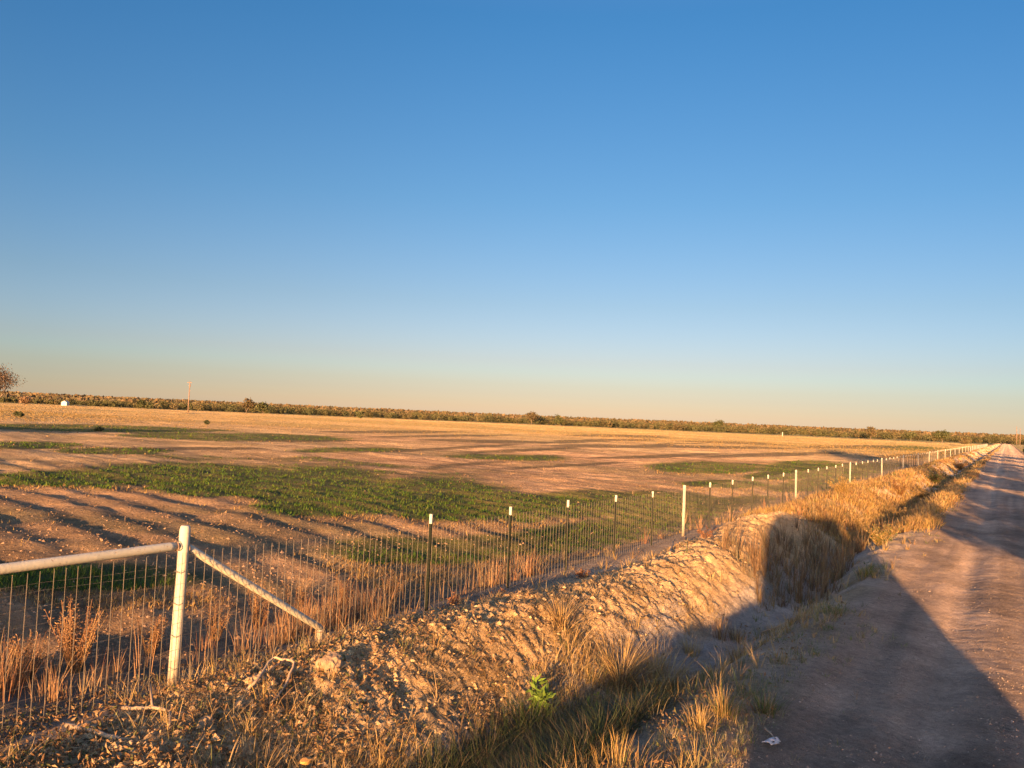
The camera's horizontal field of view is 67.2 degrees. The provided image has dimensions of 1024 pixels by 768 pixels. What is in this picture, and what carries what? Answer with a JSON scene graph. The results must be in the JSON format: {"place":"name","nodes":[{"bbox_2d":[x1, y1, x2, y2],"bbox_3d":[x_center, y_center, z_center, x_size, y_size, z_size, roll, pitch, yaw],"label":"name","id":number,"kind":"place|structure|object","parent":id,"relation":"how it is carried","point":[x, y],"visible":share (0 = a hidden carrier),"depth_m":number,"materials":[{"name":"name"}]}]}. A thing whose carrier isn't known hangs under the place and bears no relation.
{"place":"outdoors","nodes":[
{"label":"outdoors","id":0,"kind":"place"},
{"bbox_2d":[0,402,995,721],"bbox_3d":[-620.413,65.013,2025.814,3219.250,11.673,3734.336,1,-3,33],"label":"field","id":1,"kind":"structure","parent":0,"point":[602,474],"depth_m":25.40,"materials":[{"name":"soil"}]},
{"bbox_2d":[0,363,27,397],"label":"bare tree","id":2,"kind":"object","parent":1,"relation":"on","point":[4,379],"visible":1,"depth_m":200.97,"materials":[{"name":"brown plant"}]},
{"bbox_2d":[12,411,24,416],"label":"field shrub","id":3,"kind":"object","parent":1,"relation":"on","point":[18,413],"visible":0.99,"depth_m":109.51,"materials":[{"name":"green plant"}]},
{"bbox_2d":[18,396,31,405],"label":"shrub","id":4,"kind":"object","parent":1,"relation":"on","point":[24,399],"visible":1,"depth_m":234.64,"materials":[{"name":"brown plant"}]},
{"bbox_2d":[5,629,51,680],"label":"dead weed","id":5,"kind":"object","parent":1,"relation":"on","point":[17,654],"visible":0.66,"depth_m":8.19,"materials":[{"name":"brown plant"}]},
{"bbox_2d":[61,401,69,405],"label":"white shed","id":6,"kind":"structure","parent":1,"relation":"on","point":[64,403],"depth_m":398.32,"materials":[{"name":"metal"}]},
{"bbox_2d":[44,596,107,673],"bbox_3d":[-4.719,2.781,8.443,0.772,0.797,0.540,2,-3,8],"label":"dead weed","id":7,"kind":"object","parent":1,"relation":"on","point":[68,652],"visible":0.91,"depth_m":8.36,"materials":[{"name":"brown plant"}]},
{"bbox_2d":[93,425,103,430],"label":"field shrub","id":8,"kind":"object","parent":1,"relation":"on","point":[98,428],"visible":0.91,"depth_m":69.22,"materials":[{"name":"green plant"}]},
{"bbox_2d":[136,399,150,409],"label":"skyline tree","id":9,"kind":"object","parent":1,"relation":"on","point":[141,403],"visible":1,"depth_m":329.09,"materials":[{"name":"green plant"}]},
{"bbox_2d":[135,613,168,656],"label":"dead weed","id":10,"kind":"object","parent":1,"relation":"on","point":[153,637],"visible":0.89,"depth_m":9.11,"materials":[{"name":"brown plant"}]},
{"bbox_2d":[187,382,190,411],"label":"utility pole","id":11,"kind":"object","parent":1,"relation":"on","point":[189,395],"visible":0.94,"depth_m":304.74,"materials":[{"name":"brown wood"}]},
{"bbox_2d":[204,596,231,640],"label":"dead weed","id":12,"kind":"object","parent":1,"relation":"on","point":[212,624],"visible":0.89,"depth_m":10.01,"materials":[{"name":"brown plant"}]},
{"bbox_2d":[241,397,256,412],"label":"skyline tree","id":13,"kind":"object","parent":1,"relation":"on","point":[250,404],"visible":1,"depth_m":418.65,"materials":[{"name":"brown plant"}]},
{"bbox_2d":[245,579,272,629],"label":"dead weed","id":14,"kind":"object","parent":1,"relation":"on","point":[255,612],"visible":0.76,"depth_m":10.68,"materials":[{"name":"brown plant"}]},
{"bbox_2d":[255,401,270,412],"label":"skyline tree","id":15,"kind":"object","parent":1,"relation":"on","point":[261,406],"visible":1,"depth_m":328.50,"materials":[{"name":"green plant"}]},
{"bbox_2d":[282,574,310,610],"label":"dead weed","id":16,"kind":"object","parent":1,"relation":"on","point":[301,596],"visible":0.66,"depth_m":11.41,"materials":[{"name":"brown plant"}]},
{"bbox_2d":[334,574,356,608],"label":"dead weed","id":17,"kind":"object","parent":1,"relation":"on","point":[346,599],"visible":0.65,"depth_m":11.63,"materials":[{"name":"brown plant"}]},
{"bbox_2d":[354,411,364,417],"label":"skyline tree","id":18,"kind":"object","parent":1,"relation":"on","point":[360,414],"visible":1,"depth_m":298.95,"materials":[{"name":"green plant"}]},
{"bbox_2d":[381,569,402,599],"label":"dead weed","id":19,"kind":"object","parent":1,"relation":"on","point":[389,588],"visible":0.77,"depth_m":12.70,"materials":[{"name":"brown plant"}]},
{"bbox_2d":[0,463,914,704],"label":"brown weeds","id":20,"kind":"object","parent":1,"relation":"on","point":[284,634],"visible":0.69,"depth_m":9.63,"materials":[{"name":"brown plant"}]},
{"bbox_2d":[0,424,947,660],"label":"young crop","id":21,"kind":"object","parent":1,"relation":"on","point":[57,578],"visible":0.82,"depth_m":22.71,"materials":[{"name":"green plant"}]},
{"bbox_2d":[0,424,953,675],"bbox_3d":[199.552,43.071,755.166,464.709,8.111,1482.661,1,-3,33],"label":"field clods","id":22,"kind":"object","parent":1,"relation":"on","point":[122,629],"visible":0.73,"depth_m":14.15,"materials":[{"name":"brown soil"}]},
{"bbox_2d":[0,404,970,458],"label":"pasture grass","id":23,"kind":"structure","parent":1,"relation":"on","point":[186,422],"depth_m":151.55,"materials":[{"name":"beige plant"}]},
{"bbox_2d":[0,391,1023,444],"bbox_3d":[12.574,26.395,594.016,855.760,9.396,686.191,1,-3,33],"label":"wood","id":24,"kind":"object","parent":1,"relation":"on","point":[224,407],"visible":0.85,"depth_m":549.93,"materials":[{"name":"green plant"}]},
{"bbox_2d":[525,411,538,423],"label":"skyline tree","id":25,"kind":"object","parent":1,"relation":"on","point":[531,415],"visible":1,"depth_m":517.14,"materials":[{"name":"brown plant"}]},
{"bbox_2d":[552,414,565,425],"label":"skyline tree","id":26,"kind":"object","parent":1,"relation":"on","point":[558,419],"visible":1,"depth_m":518.91,"materials":[{"name":"green plant"}]},
{"bbox_2d":[711,420,725,428],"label":"skyline tree","id":27,"kind":"object","parent":1,"relation":"on","point":[719,423],"visible":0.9,"depth_m":557.81,"materials":[{"name":"green plant"}]},
{"bbox_2d":[867,426,876,438],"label":"skyline tree","id":28,"kind":"object","parent":1,"relation":"on","point":[871,432],"visible":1,"depth_m":518.74,"materials":[{"name":"brown plant"}]},
{"bbox_2d":[905,431,916,440],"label":"skyline tree","id":29,"kind":"object","parent":1,"relation":"on","point":[910,435],"visible":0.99,"depth_m":428.66,"materials":[{"name":"green plant"}]},
{"bbox_2d":[932,430,952,443],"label":"skyline tree","id":30,"kind":"object","parent":1,"relation":"on","point":[941,435],"visible":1,"depth_m":377.95,"materials":[{"name":"green plant"}]},
{"bbox_2d":[959,437,971,444],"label":"skyline tree","id":31,"kind":"object","parent":1,"relation":"on","point":[964,441],"visible":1,"depth_m":298.73,"materials":[{"name":"brown plant"}]},
{"bbox_2d":[0,443,1002,767],"bbox_3d":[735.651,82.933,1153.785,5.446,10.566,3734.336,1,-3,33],"label":"ditch bank","id":32,"kind":"structure","parent":0,"point":[738,595],"depth_m":8.45,"materials":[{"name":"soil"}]},
{"bbox_2d":[83,720,96,727],"bbox_3d":[-3.156,2.563,5.762,0.121,0.085,0.107,3,-3,-16],"label":"dirt clod","id":33,"kind":"object","parent":32,"relation":"on","point":[89,722],"visible":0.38,"depth_m":5.75,"materials":[{"name":"soil"}]},
{"bbox_2d":[64,722,133,743],"bbox_3d":[-3.029,2.533,5.567,1.309,0.311,0.089,0,-4,44],"label":"dead stick","id":34,"kind":"object","parent":32,"relation":"on","point":[100,733],"visible":0.73,"depth_m":5.40,"materials":[{"name":"brown wood"}]},
{"bbox_2d":[112,752,124,761],"bbox_3d":[-2.548,2.442,5.016,0.119,0.093,0.111,1,-3,24],"label":"dirt clod","id":35,"kind":"object","parent":32,"relation":"on","point":[117,753],"visible":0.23,"depth_m":5.00,"materials":[{"name":"soil"}]},
{"bbox_2d":[121,684,182,728],"bbox_3d":[-2.859,2.513,6.051,0.298,0.276,1.602,4,-3,-33],"label":"dead stick","id":36,"kind":"object","parent":32,"relation":"on","point":[130,708],"visible":0.84,"depth_m":6.02,"materials":[{"name":"brown wood"}]},
{"bbox_2d":[173,734,189,742],"bbox_3d":[-2.262,2.443,5.281,0.106,0.069,0.092,5,-4,-43],"label":"dirt clod","id":37,"kind":"object","parent":32,"relation":"on","point":[183,739],"visible":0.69,"depth_m":5.25,"materials":[{"name":"soil"}]},
{"bbox_2d":[197,715,214,727],"bbox_3d":[-2.217,2.454,5.577,0.123,0.088,0.106,3,-3,-11],"label":"dirt clod","id":38,"kind":"object","parent":32,"relation":"on","point":[202,721],"visible":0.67,"depth_m":5.56,"materials":[{"name":"soil"}]},
{"bbox_2d":[234,699,247,705],"bbox_3d":[-2.107,2.494,5.968,0.123,0.087,0.114,4,-3,-22],"label":"dirt clod","id":39,"kind":"object","parent":32,"relation":"on","point":[241,701],"visible":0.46,"depth_m":5.95,"materials":[{"name":"soil"}]},
{"bbox_2d":[244,673,265,688],"bbox_3d":[-2.109,2.446,6.332,0.155,0.129,0.167,1,-3,24],"label":"dirt clod","id":40,"kind":"object","parent":32,"relation":"on","point":[252,678],"visible":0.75,"depth_m":6.28,"materials":[{"name":"soil"}]},
{"bbox_2d":[239,656,294,701],"bbox_3d":[-1.970,2.425,6.343,0.339,0.176,0.585,2,-3,11],"label":"dead stick","id":41,"kind":"object","parent":32,"relation":"on","point":[263,671],"visible":0.87,"depth_m":6.41,"materials":[{"name":"brown wood"}]},
{"bbox_2d":[300,757,311,764],"bbox_3d":[-1.378,2.514,5.136,0.082,0.041,0.097,1,-3,20],"label":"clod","id":42,"kind":"object","parent":32,"relation":"on","point":[305,760],"visible":1,"depth_m":5.11,"materials":[{"name":"brown soil"}]},
{"bbox_2d":[315,651,343,674],"bbox_3d":[-1.582,2.438,6.679,0.250,0.194,0.225,0,-4,45],"label":"dirt clod","id":43,"kind":"object","parent":32,"relation":"on","point":[330,659],"visible":0.87,"depth_m":6.62,"materials":[{"name":"soil"}]},
{"bbox_2d":[2,502,830,767],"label":"soil crumbs","id":44,"kind":"object","parent":32,"relation":"on","point":[215,737],"visible":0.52,"depth_m":6.18,"materials":[{"name":"brown soil"}]},
{"bbox_2d":[0,531,898,767],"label":"dead leaves","id":45,"kind":"object","parent":32,"relation":"on","point":[35,762],"visible":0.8,"depth_m":6.20,"materials":[{"name":"brown plant"}]},
{"bbox_2d":[446,591,464,605],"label":"berm weed","id":46,"kind":"object","parent":32,"relation":"on","point":[451,600],"visible":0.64,"depth_m":10.66,"materials":[{"name":"brown plant"}]},
{"bbox_2d":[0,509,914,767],"bbox_3d":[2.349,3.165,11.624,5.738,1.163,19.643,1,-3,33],"label":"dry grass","id":47,"kind":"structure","parent":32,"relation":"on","point":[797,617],"depth_m":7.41,"materials":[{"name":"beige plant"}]},
{"bbox_2d":[0,444,987,737],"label":"wire fence","id":48,"kind":"object","parent":32,"relation":"on","point":[182,548],"visible":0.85,"depth_m":8.17,"materials":[{"name":"metal"}]},
{"bbox_2d":[461,663,582,750],"bbox_3d":[0.167,3.074,7.394,1.421,0.718,1.496,1,-3,33],"label":"grass tuft","id":49,"kind":"object","parent":32,"relation":"on","point":[522,712],"visible":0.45,"depth_m":7.45,"materials":[{"name":"plant"}]},
{"bbox_2d":[525,674,555,717],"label":"green plant","id":50,"kind":"object","parent":32,"relation":"on","point":[538,692],"visible":0.78,"depth_m":7.69,"materials":[{"name":"green plant"}]},
{"bbox_2d":[519,589,602,643],"bbox_3d":[0.617,2.749,9.165,1.070,0.659,0.935,5,-4,-43],"label":"grass tuft","id":51,"kind":"object","parent":32,"relation":"on","point":[562,619],"visible":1,"depth_m":9.14,"materials":[{"name":"beige plant"}]},
{"bbox_2d":[575,568,589,578],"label":"berm weed","id":52,"kind":"object","parent":32,"relation":"on","point":[580,574],"visible":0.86,"depth_m":12.76,"materials":[{"name":"brown plant"}]},
{"bbox_2d":[585,691,598,715],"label":"green plant","id":53,"kind":"object","parent":32,"relation":"on","point":[595,703],"visible":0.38,"depth_m":7.79,"materials":[{"name":"plant"}]},
{"bbox_2d":[593,727,650,767],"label":"grass tuft","id":54,"kind":"object","parent":32,"relation":"on","point":[616,755],"visible":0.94,"depth_m":5.33,"materials":[{"name":"beige plant"}]},
{"bbox_2d":[566,622,689,703],"bbox_3d":[1.250,3.161,8.790,1.999,0.794,1.937,1,-3,33],"label":"grass tuft","id":55,"kind":"object","parent":32,"relation":"on","point":[626,675],"visible":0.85,"depth_m":8.79,"materials":[{"name":"beige plant"}]},
{"bbox_2d":[611,623,686,684],"bbox_3d":[1.718,3.294,9.248,1.197,0.604,1.033,1,-3,33],"label":"grass tuft","id":56,"kind":"object","parent":32,"relation":"on","point":[657,657],"visible":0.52,"depth_m":9.30,"materials":[{"name":"beige plant"}]},
{"bbox_2d":[623,644,714,693],"bbox_3d":[1.816,3.300,8.926,1.426,0.579,1.484,1,-3,33],"label":"grass tuft","id":57,"kind":"object","parent":32,"relation":"on","point":[683,673],"visible":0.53,"depth_m":8.93,"materials":[{"name":"beige plant"}]},
{"bbox_2d":[675,633,717,660],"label":"grass tuft","id":58,"kind":"object","parent":32,"relation":"on","point":[691,652],"visible":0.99,"depth_m":10.19,"materials":[{"name":"plant"}]},
{"bbox_2d":[673,701,724,731],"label":"grass tuft","id":59,"kind":"object","parent":32,"relation":"on","point":[701,723],"visible":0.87,"depth_m":6.04,"materials":[{"name":"beige plant"}]},
{"bbox_2d":[697,526,715,537],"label":"berm weed","id":60,"kind":"object","parent":32,"relation":"on","point":[703,535],"visible":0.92,"depth_m":15.65,"materials":[{"name":"brown plant"}]},
{"bbox_2d":[709,617,730,642],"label":"grass tuft","id":61,"kind":"object","parent":32,"relation":"on","point":[720,634],"visible":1,"depth_m":10.97,"materials":[{"name":"brown plant"}]},
{"bbox_2d":[697,672,753,723],"bbox_3d":[1.756,2.605,6.364,0.552,0.313,0.558,1,-3,33],"label":"grass tuft","id":62,"kind":"object","parent":32,"relation":"on","point":[720,700],"visible":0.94,"depth_m":6.35,"materials":[{"name":"beige plant"}]},
{"bbox_2d":[721,621,755,644],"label":"grass tuft","id":63,"kind":"object","parent":32,"relation":"on","point":[731,637],"visible":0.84,"depth_m":11.09,"materials":[{"name":"brown plant"}]},
{"bbox_2d":[720,632,765,664],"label":"grass tuft","id":64,"kind":"object","parent":32,"relation":"on","point":[737,651],"visible":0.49,"depth_m":9.21,"materials":[{"name":"plant"}]},
{"bbox_2d":[729,683,802,721],"bbox_3d":[2.096,2.643,6.442,0.609,0.261,0.749,4,-3,-33],"label":"grass tuft","id":65,"kind":"object","parent":32,"relation":"on","point":[761,706],"visible":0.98,"depth_m":6.42,"materials":[{"name":"green plant"}]},
{"bbox_2d":[761,617,792,632],"bbox_3d":[3.616,3.379,10.738,0.249,0.375,0.669,3,-3,-21],"label":"dead stick","id":66,"kind":"object","parent":32,"relation":"on","point":[775,627],"visible":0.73,"depth_m":10.56,"materials":[{"name":"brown wood"}]},
{"bbox_2d":[590,477,976,767],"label":"shoulder grass","id":67,"kind":"structure","parent":32,"relation":"on","point":[766,683],"depth_m":6.51,"materials":[{"name":"brown plant"}]},
{"bbox_2d":[715,495,900,611],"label":"tall brown grass","id":68,"kind":"structure","parent":32,"relation":"on","point":[858,546],"depth_m":15.43,"materials":[{"name":"brown plant"}]},
{"bbox_2d":[808,648,825,657],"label":"grass tuft","id":69,"kind":"object","parent":32,"relation":"on","point":[815,652],"visible":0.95,"depth_m":8.15,"materials":[{"name":"plant"}]},
{"bbox_2d":[810,602,857,618],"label":"grass tuft","id":70,"kind":"object","parent":32,"relation":"on","point":[837,612],"visible":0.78,"depth_m":10.10,"materials":[{"name":"brown plant"}]},
{"bbox_2d":[826,474,864,493],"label":"dry bush","id":71,"kind":"object","parent":32,"relation":"on","point":[842,486],"visible":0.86,"depth_m":27.92,"materials":[{"name":"beige plant"}]},
{"bbox_2d":[838,509,872,528],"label":"dry bush","id":72,"kind":"object","parent":32,"relation":"on","point":[857,520],"visible":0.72,"depth_m":23.26,"materials":[{"name":"plant"}]},
{"bbox_2d":[712,443,1001,554],"bbox_3d":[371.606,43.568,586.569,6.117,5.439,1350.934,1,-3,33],"label":"golden grass","id":73,"kind":"structure","parent":32,"relation":"on","point":[946,494],"depth_m":28.15,"materials":[{"name":"yellow plant"}]},
{"bbox_2d":[862,522,901,545],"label":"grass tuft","id":74,"kind":"object","parent":32,"relation":"on","point":[878,537],"visible":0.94,"depth_m":16.90,"materials":[{"name":"beige plant"}]},
{"bbox_2d":[885,479,909,494],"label":"dry bush","id":75,"kind":"object","parent":32,"relation":"on","point":[900,488],"visible":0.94,"depth_m":35.44,"materials":[{"name":"plant"}]},
{"bbox_2d":[887,507,916,517],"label":"dry bush","id":76,"kind":"object","parent":32,"relation":"on","point":[898,512],"visible":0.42,"depth_m":25.46,"materials":[{"name":"brown plant"}]},
{"bbox_2d":[908,486,933,498],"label":"dry bush","id":77,"kind":"object","parent":32,"relation":"on","point":[921,494],"visible":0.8,"depth_m":37.03,"materials":[{"name":"brown plant"}]},
{"bbox_2d":[925,471,947,483],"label":"dry bush","id":78,"kind":"object","parent":32,"relation":"on","point":[933,478],"visible":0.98,"depth_m":48.76,"materials":[{"name":"brown plant"}]},
{"bbox_2d":[954,461,966,468],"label":"dry bush","id":79,"kind":"object","parent":32,"relation":"on","point":[960,466],"visible":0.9,"depth_m":74.87,"materials":[{"name":"brown plant"}]},
{"bbox_2d":[0,0,1023,434],"label":"sky","id":80,"kind":"structure","parent":0,"point":[800,213],"materials":[{"name":"blue"}]},
{"bbox_2d":[340,666,694,767],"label":"ditch grass","id":81,"kind":"structure","parent":0,"point":[536,752],"depth_m":6.47,"materials":[{"name":"plant"}]},
{"bbox_2d":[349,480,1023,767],"bbox_3d":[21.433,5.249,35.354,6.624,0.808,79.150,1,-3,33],"label":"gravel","id":82,"kind":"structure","parent":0,"point":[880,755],"depth_m":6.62,"materials":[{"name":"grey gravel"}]},
{"bbox_2d":[720,443,1023,767],"bbox_3d":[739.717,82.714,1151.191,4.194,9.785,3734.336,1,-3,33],"label":"dirt road","id":83,"kind":"structure","parent":0,"point":[996,486],"depth_m":7.99,"materials":[{"name":"soil"}]},
{"bbox_2d":[762,737,780,744],"bbox_3d":[1.935,2.665,5.750,0.163,0.044,0.078,4,-3,-31],"label":"plastic scrap","id":84,"kind":"object","parent":83,"relation":"on","point":[772,739],"visible":1,"depth_m":5.74,"materials":[{"name":"white plastic"}]},
{"bbox_2d":[845,562,895,583],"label":"grass tuft","id":85,"kind":"object","parent":83,"relation":"on","point":[867,572],"visible":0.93,"depth_m":13.07,"materials":[{"name":"plant"}]},
{"bbox_2d":[1011,444,1023,454],"bbox_3d":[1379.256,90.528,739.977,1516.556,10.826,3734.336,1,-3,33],"label":"roadside verge","id":86,"kind":"structure","parent":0,"point":[1019,447],"depth_m":310.97,"materials":[{"name":"soil"}]}
]}

